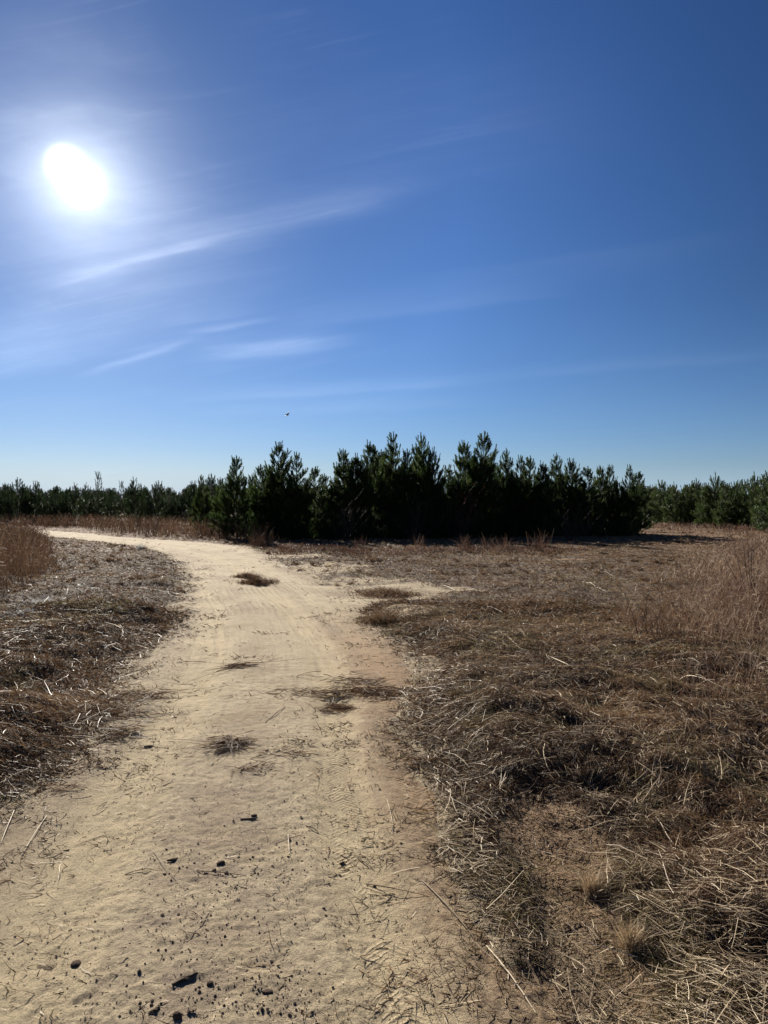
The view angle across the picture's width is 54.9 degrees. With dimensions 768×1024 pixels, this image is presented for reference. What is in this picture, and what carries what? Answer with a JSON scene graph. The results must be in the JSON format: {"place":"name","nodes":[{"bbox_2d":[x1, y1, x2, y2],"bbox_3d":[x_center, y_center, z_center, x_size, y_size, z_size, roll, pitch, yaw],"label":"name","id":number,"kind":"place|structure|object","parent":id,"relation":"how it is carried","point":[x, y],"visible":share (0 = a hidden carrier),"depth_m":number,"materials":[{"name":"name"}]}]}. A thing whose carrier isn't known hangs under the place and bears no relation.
{"place":"outdoors","nodes":[
{"label":"outdoors","id":0,"kind":"place"},
{"bbox_2d":[0,520,68,592],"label":"tall grass","id":1,"kind":"structure","parent":0,"point":[24,547],"depth_m":17.39,"materials":[{"name":"plant"}]},
{"bbox_2d":[0,530,572,1023],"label":"road","id":2,"kind":"structure","parent":0,"point":[270,614],"depth_m":3.44,"materials":[{"name":"sand"}]},
{"bbox_2d":[32,774,86,795],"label":"dead grass mat","id":3,"kind":"object","parent":2,"relation":"on","point":[61,790],"visible":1,"depth_m":4.16,"materials":[{"name":"plant"}]},
{"bbox_2d":[82,719,172,742],"bbox_3d":[-1.824,1.541,5.202,0.556,0.038,0.796,0,1,0],"label":"dead grass mat","id":4,"kind":"object","parent":2,"relation":"on","point":[119,733],"visible":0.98,"depth_m":5.15,"materials":[{"name":"plant"}]},
{"bbox_2d":[88,692,204,725],"bbox_3d":[-1.978,1.534,5.791,1.209,0.043,0.899,0,1,-11],"label":"dead grass mat","id":5,"kind":"object","parent":2,"relation":"on","point":[125,712],"visible":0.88,"depth_m":5.66,"materials":[{"name":"plant"}]},
{"bbox_2d":[93,681,216,704],"bbox_3d":[-2.096,1.536,6.268,1.238,0.051,0.831,0,1,-32],"label":"dead grass mat","id":6,"kind":"object","parent":2,"relation":"on","point":[143,689],"visible":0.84,"depth_m":6.22,"materials":[{"name":"plant"}]},
{"bbox_2d":[172,972,197,985],"bbox_3d":[-0.668,1.568,2.485,0.094,0.012,0.023,-1,1,-43],"label":"bark chip","id":7,"kind":"object","parent":2,"relation":"on","point":[184,978],"visible":1,"depth_m":2.48,"materials":[{"name":"brown wood"}]},
{"bbox_2d":[171,730,285,764],"bbox_3d":[-1.042,1.536,4.886,0.876,0.043,0.770,0,1,12],"label":"dead grass mat","id":8,"kind":"object","parent":2,"relation":"on","point":[236,742],"visible":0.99,"depth_m":4.89,"materials":[{"name":"plant"}]},
{"bbox_2d":[179,658,302,685],"bbox_3d":[-1.325,1.524,7.183,1.244,0.046,0.950,0,1,-12],"label":"dead grass mat","id":9,"kind":"object","parent":2,"relation":"on","point":[241,665],"visible":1,"depth_m":7.30,"materials":[{"name":"plant"}]},
{"bbox_2d":[228,570,262,578],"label":"grass clump","id":10,"kind":"object","parent":2,"relation":"on","point":[244,575],"visible":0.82,"depth_m":16.38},
{"bbox_2d":[224,757,279,776],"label":"dead grass mat","id":11,"kind":"object","parent":2,"relation":"on","point":[241,767],"visible":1,"depth_m":4.46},
{"bbox_2d":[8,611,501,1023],"bbox_3d":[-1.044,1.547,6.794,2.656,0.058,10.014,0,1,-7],"label":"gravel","id":12,"kind":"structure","parent":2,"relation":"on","point":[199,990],"depth_m":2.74,"materials":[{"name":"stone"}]},
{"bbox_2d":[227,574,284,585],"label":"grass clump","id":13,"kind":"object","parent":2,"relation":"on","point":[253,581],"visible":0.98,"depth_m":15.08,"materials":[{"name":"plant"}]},
{"bbox_2d":[255,746,317,763],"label":"dead grass mat","id":14,"kind":"object","parent":2,"relation":"on","point":[301,754],"visible":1,"depth_m":4.71,"materials":[{"name":"plant"}]},
{"bbox_2d":[208,682,388,701],"bbox_3d":[-0.723,1.552,6.253,1.681,0.043,0.868,0,1,24],"label":"dead grass mat","id":15,"kind":"object","parent":2,"relation":"on","point":[285,689],"visible":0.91,"depth_m":6.33,"materials":[{"name":"plant"}]},
{"bbox_2d":[317,701,360,714],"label":"dead grass mat","id":16,"kind":"object","parent":2,"relation":"on","point":[341,707],"visible":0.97,"depth_m":5.90,"materials":[{"name":"plant"}]},
{"bbox_2d":[280,669,413,706],"bbox_3d":[-0.219,1.538,6.477,1.429,0.052,1.371,0,1,0],"label":"dead grass mat","id":17,"kind":"object","parent":2,"relation":"on","point":[366,690],"visible":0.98,"depth_m":6.40,"materials":[{"name":"plant"}]},
{"bbox_2d":[387,741,463,768],"bbox_3d":[0.333,1.543,4.706,0.698,0.032,0.531,0,1,-14],"label":"dead grass mat","id":18,"kind":"object","parent":2,"relation":"on","point":[414,758],"visible":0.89,"depth_m":4.61,"materials":[{"name":"plant"}]},
{"bbox_2d":[422,880,473,937],"bbox_3d":[0.252,1.579,2.959,0.009,0.014,0.442,0,1,-23],"label":"straw stalk","id":19,"kind":"object","parent":2,"relation":"on","point":[446,904],"visible":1,"depth_m":2.98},
{"bbox_2d":[486,945,535,1012],"bbox_3d":[0.431,1.587,2.531,0.010,0.014,0.371,0,1,-17],"label":"straw stalk","id":20,"kind":"object","parent":2,"relation":"on","point":[498,959],"visible":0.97,"depth_m":2.52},
{"bbox_2d":[0,513,767,1023],"bbox_3d":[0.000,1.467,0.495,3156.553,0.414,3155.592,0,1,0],"label":"ground","id":21,"kind":"structure","parent":0,"point":[542,975],"depth_m":4.78,"materials":[{"name":"plant"}]},
{"bbox_2d":[0,484,18,518],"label":"pine tree","id":22,"kind":"object","parent":21,"relation":"on","point":[2,494],"visible":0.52,"depth_m":64.20,"materials":[{"name":"green plant"}]},
{"bbox_2d":[2,477,32,520],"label":"pine tree","id":23,"kind":"object","parent":21,"relation":"on","point":[9,503],"visible":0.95,"depth_m":63.13,"materials":[{"name":"green plant"}]},
{"bbox_2d":[18,491,34,519],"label":"pine tree","id":24,"kind":"object","parent":21,"relation":"on","point":[33,513],"visible":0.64,"depth_m":64.23,"materials":[{"name":"green plant"}]},
{"bbox_2d":[23,481,49,520],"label":"pine tree","id":25,"kind":"object","parent":21,"relation":"on","point":[36,501],"visible":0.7,"depth_m":64.37,"materials":[{"name":"green plant"}]},
{"bbox_2d":[9,592,70,604],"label":"grass clump","id":26,"kind":"object","parent":21,"relation":"on","point":[48,599],"visible":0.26,"depth_m":11.18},
{"bbox_2d":[37,490,58,520],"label":"pine tree","id":27,"kind":"object","parent":21,"relation":"on","point":[44,502],"visible":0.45,"depth_m":62.50,"materials":[{"name":"green plant"}]},
{"bbox_2d":[43,487,66,520],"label":"pine tree","id":28,"kind":"object","parent":21,"relation":"on","point":[62,508],"visible":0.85,"depth_m":61.23,"materials":[{"name":"green plant"}]},
{"bbox_2d":[55,489,73,519],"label":"pine tree","id":29,"kind":"object","parent":21,"relation":"on","point":[64,497],"visible":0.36,"depth_m":62.91,"materials":[{"name":"green plant"}]},
{"bbox_2d":[64,484,85,519],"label":"pine tree","id":30,"kind":"object","parent":21,"relation":"on","point":[73,503],"visible":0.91,"depth_m":61.40,"materials":[{"name":"green plant"}]},
{"bbox_2d":[77,493,93,518],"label":"pine tree","id":31,"kind":"object","parent":21,"relation":"on","point":[89,510],"visible":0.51,"depth_m":67.70,"materials":[{"name":"green plant"}]},
{"bbox_2d":[87,488,102,517],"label":"pine tree","id":32,"kind":"object","parent":21,"relation":"on","point":[93,510],"visible":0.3,"depth_m":71.20,"materials":[{"name":"green plant"}]},
{"bbox_2d":[92,471,104,522],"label":"pine tree","id":33,"kind":"object","parent":21,"relation":"on","point":[97,486],"visible":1,"depth_m":61.70,"materials":[{"name":"green plant"}]},
{"bbox_2d":[95,491,110,518],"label":"pine tree","id":34,"kind":"object","parent":21,"relation":"on","point":[101,504],"visible":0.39,"depth_m":66.83,"materials":[{"name":"green plant"}]},
{"bbox_2d":[100,490,119,522],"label":"pine tree","id":35,"kind":"object","parent":21,"relation":"on","point":[107,507],"visible":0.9,"depth_m":60.34,"materials":[{"name":"green plant"}]},
{"bbox_2d":[108,490,123,519],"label":"pine tree","id":36,"kind":"object","parent":21,"relation":"on","point":[118,508],"visible":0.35,"depth_m":67.58,"materials":[{"name":"green plant"}]},
{"bbox_2d":[117,485,141,517],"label":"pine tree","id":37,"kind":"object","parent":21,"relation":"on","point":[120,506],"visible":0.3,"depth_m":67.05,"materials":[{"name":"green plant"}]},
{"bbox_2d":[119,478,142,522],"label":"pine tree","id":38,"kind":"object","parent":21,"relation":"on","point":[132,498],"visible":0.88,"depth_m":59.71,"materials":[{"name":"green plant"}]},
{"bbox_2d":[0,513,280,545],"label":"tall grass","id":39,"kind":"structure","parent":21,"relation":"on","point":[170,527],"depth_m":44.13,"materials":[{"name":"plant"}]},
{"bbox_2d":[134,486,152,521],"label":"pine tree","id":40,"kind":"object","parent":21,"relation":"on","point":[144,504],"visible":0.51,"depth_m":60.69,"materials":[{"name":"green plant"}]},
{"bbox_2d":[144,480,169,521],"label":"pine tree","id":41,"kind":"object","parent":21,"relation":"on","point":[155,501],"visible":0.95,"depth_m":59.31,"materials":[{"name":"green plant"}]},
{"bbox_2d":[159,489,177,522],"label":"pine tree","id":42,"kind":"object","parent":21,"relation":"on","point":[170,500],"visible":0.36,"depth_m":61.24,"materials":[{"name":"green plant"}]},
{"bbox_2d":[168,491,184,522],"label":"pine tree","id":43,"kind":"object","parent":21,"relation":"on","point":[173,510],"visible":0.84,"depth_m":58.94,"materials":[{"name":"green plant"}]},
{"bbox_2d":[176,487,192,521],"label":"pine tree","id":44,"kind":"object","parent":21,"relation":"on","point":[183,499],"visible":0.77,"depth_m":58.55,"materials":[{"name":"green plant"}]},
{"bbox_2d":[178,480,204,521],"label":"pine tree","id":45,"kind":"object","parent":21,"relation":"on","point":[192,490],"visible":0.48,"depth_m":58.58,"materials":[{"name":"green plant"}]},
{"bbox_2d":[188,474,212,531],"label":"pine tree","id":46,"kind":"object","parent":21,"relation":"on","point":[201,510],"visible":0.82,"depth_m":41.44,"materials":[{"name":"green plant"}]},
{"bbox_2d":[196,473,225,519],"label":"pine tree","id":47,"kind":"object","parent":21,"relation":"on","point":[209,482],"visible":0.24,"depth_m":58.27,"materials":[{"name":"green plant"}]},
{"bbox_2d":[208,485,228,536],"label":"pine tree","id":48,"kind":"object","parent":21,"relation":"on","point":[216,509],"visible":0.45,"depth_m":35.97,"materials":[{"name":"green plant"}]},
{"bbox_2d":[209,455,255,538],"bbox_3d":[-6.907,-0.658,34.087,2.048,3.961,2.128,0,1,42],"label":"pine tree","id":49,"kind":"object","parent":21,"relation":"on","point":[231,504],"visible":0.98,"depth_m":33.86,"materials":[{"name":"green plant"}]},
{"bbox_2d":[240,474,258,528],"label":"pine tree","id":50,"kind":"object","parent":21,"relation":"on","point":[249,480],"visible":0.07,"depth_m":38.07,"materials":[{"name":"green plant"}]},
{"bbox_2d":[248,529,271,546],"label":"grass tuft","id":51,"kind":"object","parent":21,"relation":"on","point":[258,543],"visible":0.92,"depth_m":27.44,"materials":[{"name":"plant"}]},
{"bbox_2d":[245,463,283,532],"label":"pine tree","id":52,"kind":"object","parent":21,"relation":"on","point":[254,505],"visible":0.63,"depth_m":35.32,"materials":[{"name":"green plant"}]},
{"bbox_2d":[258,440,301,533],"bbox_3d":[-4.984,-1.082,35.653,2.465,4.810,2.650,0,1,-32],"label":"pine tree","id":53,"kind":"object","parent":21,"relation":"on","point":[276,480],"visible":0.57,"depth_m":35.19,"materials":[{"name":"green plant"}]},
{"bbox_2d":[275,452,317,539],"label":"pine tree","id":54,"kind":"object","parent":21,"relation":"on","point":[302,500],"visible":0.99,"depth_m":34.28,"materials":[{"name":"green plant"}]},
{"bbox_2d":[301,466,334,536],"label":"pine tree","id":55,"kind":"object","parent":21,"relation":"on","point":[316,518],"visible":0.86,"depth_m":34.92,"materials":[{"name":"green plant"}]},
{"bbox_2d":[308,473,340,532],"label":"pine tree","id":56,"kind":"object","parent":21,"relation":"on","point":[325,479],"visible":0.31,"depth_m":36.36,"materials":[{"name":"green plant"}]},
{"bbox_2d":[320,448,365,534],"bbox_3d":[-1.918,-0.928,36.612,2.288,4.511,2.439,0,1,32],"label":"pine tree","id":57,"kind":"object","parent":21,"relation":"on","point":[339,470],"visible":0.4,"depth_m":36.27,"materials":[{"name":"green plant"}]},
{"bbox_2d":[319,493,367,540],"bbox_3d":[-1.723,0.124,32.019,2.290,2.334,2.228,0,1,0],"label":"shrub","id":58,"kind":"object","parent":21,"relation":"on","point":[344,530],"visible":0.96,"depth_m":32.18,"materials":[{"name":"plant"}]},
{"bbox_2d":[339,452,378,537],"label":"pine tree","id":59,"kind":"object","parent":21,"relation":"on","point":[351,475],"visible":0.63,"depth_m":35.27,"materials":[{"name":"green plant"}]},
{"bbox_2d":[339,439,390,537],"bbox_3d":[-0.887,-1.102,35.548,2.582,4.873,2.559,0,1,-5],"label":"pine tree","id":60,"kind":"object","parent":21,"relation":"on","point":[369,489],"visible":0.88,"depth_m":35.13,"materials":[{"name":"green plant"}]},
{"bbox_2d":[370,447,394,526],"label":"pine tree","id":61,"kind":"object","parent":21,"relation":"on","point":[381,453],"visible":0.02,"depth_m":39.08,"materials":[{"name":"green plant"}]},
{"bbox_2d":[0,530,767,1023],"bbox_3d":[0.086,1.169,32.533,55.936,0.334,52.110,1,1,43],"label":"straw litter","id":62,"kind":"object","parent":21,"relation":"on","point":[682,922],"visible":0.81,"depth_m":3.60,"materials":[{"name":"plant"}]},
{"bbox_2d":[352,606,417,625],"bbox_3d":[0.032,1.382,10.108,0.954,0.261,0.892,0,1,0],"label":"grass clump","id":63,"kind":"object","parent":21,"relation":"on","point":[381,619],"visible":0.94,"depth_m":9.99,"materials":[{"name":"plant"}]},
{"bbox_2d":[347,585,429,599],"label":"grass clump","id":64,"kind":"object","parent":21,"relation":"on","point":[386,593],"visible":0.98,"depth_m":13.18,"materials":[{"name":"plant"}]},
{"bbox_2d":[372,432,406,536],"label":"pine tree","id":65,"kind":"object","parent":21,"relation":"on","point":[389,468],"visible":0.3,"depth_m":36.16,"materials":[{"name":"green plant"}]},
{"bbox_2d":[384,448,423,535],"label":"pine tree","id":66,"kind":"object","parent":21,"relation":"on","point":[406,482],"visible":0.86,"depth_m":35.38,"materials":[{"name":"green plant"}]},
{"bbox_2d":[267,543,566,556],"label":"tall grass","id":67,"kind":"structure","parent":21,"relation":"on","point":[291,548],"depth_m":24.07,"materials":[{"name":"plant"}]},
{"bbox_2d":[395,432,439,532],"bbox_3d":[1.743,-1.322,36.663,2.399,5.313,2.240,0,1,17],"label":"pine tree","id":68,"kind":"object","parent":21,"relation":"on","point":[417,459],"visible":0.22,"depth_m":36.36,"materials":[{"name":"green plant"}]},
{"bbox_2d":[407,446,451,535],"bbox_3d":[2.271,-0.951,35.623,2.030,4.554,2.182,0,1,20],"label":"pine tree","id":69,"kind":"object","parent":21,"relation":"on","point":[436,492],"visible":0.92,"depth_m":35.29,"materials":[{"name":"green plant"}]},
{"bbox_2d":[239,499,650,539],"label":"undergrowth","id":70,"kind":"object","parent":21,"relation":"on","point":[384,534],"visible":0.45,"depth_m":35.62,"materials":[{"name":"plant"}]},
{"bbox_2d":[436,464,467,535],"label":"pine tree","id":71,"kind":"object","parent":21,"relation":"on","point":[452,492],"visible":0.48,"depth_m":36.31,"materials":[{"name":"green plant"}]},
{"bbox_2d":[430,482,483,539],"bbox_3d":[3.402,-0.043,34.123,2.430,2.744,2.514,0,1,19],"label":"shrub","id":72,"kind":"object","parent":21,"relation":"on","point":[460,534],"visible":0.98,"depth_m":33.80,"materials":[{"name":"green plant"}]},
{"bbox_2d":[442,440,487,532],"bbox_3d":[4.175,-1.192,37.628,2.411,5.016,2.569,0,1,16],"label":"pine tree","id":73,"kind":"object","parent":21,"relation":"on","point":[461,462],"visible":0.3,"depth_m":37.35,"materials":[{"name":"green plant"}]},
{"bbox_2d":[450,431,513,535],"bbox_3d":[4.888,-1.342,36.406,2.901,5.331,3.014,0,1,-41],"label":"pine tree","id":74,"kind":"object","parent":21,"relation":"on","point":[490,499],"visible":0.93,"depth_m":36.09,"materials":[{"name":"green plant"}]},
{"bbox_2d":[486,448,526,534],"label":"pine tree","id":75,"kind":"object","parent":21,"relation":"on","point":[505,483],"visible":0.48,"depth_m":36.71,"materials":[{"name":"green plant"}]},
{"bbox_2d":[504,454,536,536],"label":"pine tree","id":76,"kind":"object","parent":21,"relation":"on","point":[523,503],"visible":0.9,"depth_m":36.24,"materials":[{"name":"green plant"}]},
{"bbox_2d":[518,455,543,528],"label":"pine tree","id":77,"kind":"object","parent":21,"relation":"on","point":[530,464],"visible":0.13,"depth_m":37.43,"materials":[{"name":"green plant"}]},
{"bbox_2d":[526,530,553,550],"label":"grass tuft","id":78,"kind":"object","parent":21,"relation":"on","point":[541,545],"visible":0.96,"depth_m":25.11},
{"bbox_2d":[522,460,561,536],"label":"pine tree","id":79,"kind":"object","parent":21,"relation":"on","point":[541,505],"visible":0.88,"depth_m":36.28,"materials":[{"name":"green plant"}]},
{"bbox_2d":[541,453,571,531],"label":"pine tree","id":80,"kind":"object","parent":21,"relation":"on","point":[561,483],"visible":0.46,"depth_m":37.35,"materials":[{"name":"green plant"}]},
{"bbox_2d":[553,457,591,533],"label":"pine tree","id":81,"kind":"object","parent":21,"relation":"on","point":[572,478],"visible":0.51,"depth_m":37.87,"materials":[{"name":"green plant"}]},
{"bbox_2d":[568,465,610,535],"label":"pine tree","id":82,"kind":"object","parent":21,"relation":"on","point":[587,499],"visible":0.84,"depth_m":37.35,"materials":[{"name":"green plant"}]},
{"bbox_2d":[574,862,616,897],"bbox_3d":[0.864,1.507,3.027,0.191,0.131,0.213,0,1,0],"label":"grass clump","id":83,"kind":"object","parent":21,"relation":"on","point":[591,886],"visible":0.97,"depth_m":3.02,"materials":[{"name":"plant"}]},
{"bbox_2d":[586,465,615,532],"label":"pine tree","id":84,"kind":"object","parent":21,"relation":"on","point":[603,482],"visible":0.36,"depth_m":38.39,"materials":[{"name":"green plant"}]},
{"bbox_2d":[603,464,624,531],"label":"pine tree","id":85,"kind":"object","parent":21,"relation":"on","point":[614,489],"visible":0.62,"depth_m":38.81,"materials":[{"name":"green plant"}]},
{"bbox_2d":[599,910,657,952],"bbox_3d":[0.892,1.512,2.673,0.208,0.137,0.223,0,1,35],"label":"grass clump","id":86,"kind":"object","parent":21,"relation":"on","point":[632,942],"visible":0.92,"depth_m":2.65,"materials":[{"name":"plant"}]},
{"bbox_2d":[617,464,642,534],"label":"pine tree","id":87,"kind":"object","parent":21,"relation":"on","point":[631,504],"visible":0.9,"depth_m":38.33,"materials":[{"name":"green plant"}]},
{"bbox_2d":[626,471,658,529],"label":"pine tree","id":88,"kind":"object","parent":21,"relation":"on","point":[646,498],"visible":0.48,"depth_m":39.36,"materials":[{"name":"green plant"}]},
{"bbox_2d":[625,591,671,635],"bbox_3d":[3.142,1.209,8.732,0.549,0.600,0.325,0,1,0],"label":"dead weed","id":89,"kind":"object","parent":21,"relation":"on","point":[645,609],"visible":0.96,"depth_m":8.77,"materials":[{"name":"brown plant"}]},
{"bbox_2d":[644,479,675,522],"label":"pine tree","id":90,"kind":"object","parent":21,"relation":"on","point":[658,496],"visible":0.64,"depth_m":56.51,"materials":[{"name":"green plant"}]},
{"bbox_2d":[660,485,683,523],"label":"pine tree","id":91,"kind":"object","parent":21,"relation":"on","point":[666,510],"visible":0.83,"depth_m":54.48,"materials":[{"name":"green plant"}]},
{"bbox_2d":[670,485,699,526],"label":"pine tree","id":92,"kind":"object","parent":21,"relation":"on","point":[680,518],"visible":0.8,"depth_m":53.41,"materials":[{"name":"green plant"}]},
{"bbox_2d":[682,478,711,526],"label":"pine tree","id":93,"kind":"object","parent":21,"relation":"on","point":[694,488],"visible":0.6,"depth_m":52.91,"materials":[{"name":"green plant"}]},
{"bbox_2d":[690,484,717,526],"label":"pine tree","id":94,"kind":"object","parent":21,"relation":"on","point":[703,512],"visible":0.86,"depth_m":50.65,"materials":[{"name":"green plant"}]},
{"bbox_2d":[648,521,766,536],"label":"tall grass","id":95,"kind":"structure","parent":21,"relation":"on","point":[677,526],"depth_m":45.18,"materials":[{"name":"plant"}]},
{"bbox_2d":[697,473,729,526],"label":"pine tree","id":96,"kind":"object","parent":21,"relation":"on","point":[715,487],"visible":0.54,"depth_m":50.63,"materials":[{"name":"green plant"}]},
{"bbox_2d":[710,483,743,528],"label":"pine tree","id":97,"kind":"object","parent":21,"relation":"on","point":[719,518],"visible":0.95,"depth_m":48.47,"materials":[{"name":"green plant"}]},
{"bbox_2d":[724,484,743,527],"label":"pine tree","id":98,"kind":"object","parent":21,"relation":"on","point":[734,488],"visible":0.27,"depth_m":49.22,"materials":[{"name":"green plant"}]},
{"bbox_2d":[727,478,753,526],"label":"pine tree","id":99,"kind":"object","parent":21,"relation":"on","point":[739,494],"visible":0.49,"depth_m":48.29,"materials":[{"name":"green plant"}]},
{"bbox_2d":[718,515,767,600],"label":"dead weed","id":100,"kind":"object","parent":21,"relation":"on","point":[749,559],"visible":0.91,"depth_m":11.50,"materials":[{"name":"plant"}]},
{"bbox_2d":[735,471,766,529],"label":"pine tree","id":101,"kind":"object","parent":21,"relation":"on","point":[751,492],"visible":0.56,"depth_m":46.78,"materials":[{"name":"green plant"}]},
{"bbox_2d":[748,474,767,528],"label":"pine tree","id":102,"kind":"object","parent":21,"relation":"on","point":[763,488],"visible":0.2,"depth_m":46.05,"materials":[{"name":"green plant"}]},
{"bbox_2d":[749,470,767,532],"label":"pine tree","id":103,"kind":"object","parent":21,"relation":"on","point":[760,509],"visible":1,"depth_m":36.05,"materials":[{"name":"green plant"}]},
{"bbox_2d":[0,0,767,499],"label":"sky","id":104,"kind":"structure","parent":0,"point":[540,227],"materials":[{"name":"blue"}]},
{"bbox_2d":[606,532,767,721],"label":"tall grass","id":105,"kind":"structure","parent":0,"point":[713,572],"depth_m":9.99,"materials":[{"name":"plant"}]},
{"bbox_3d":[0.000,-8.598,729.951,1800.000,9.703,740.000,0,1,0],"label":"hill","id":106,"kind":"structure","parent":0,"visible":0},
{"bbox_2d":[0,484,747,506],"bbox_3d":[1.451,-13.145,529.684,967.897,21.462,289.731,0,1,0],"label":"distant wood","id":107,"kind":"object","parent":106,"relation":"on","point":[107,490],"visible":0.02,"depth_m":618.32,"materials":[{"name":"plant"}]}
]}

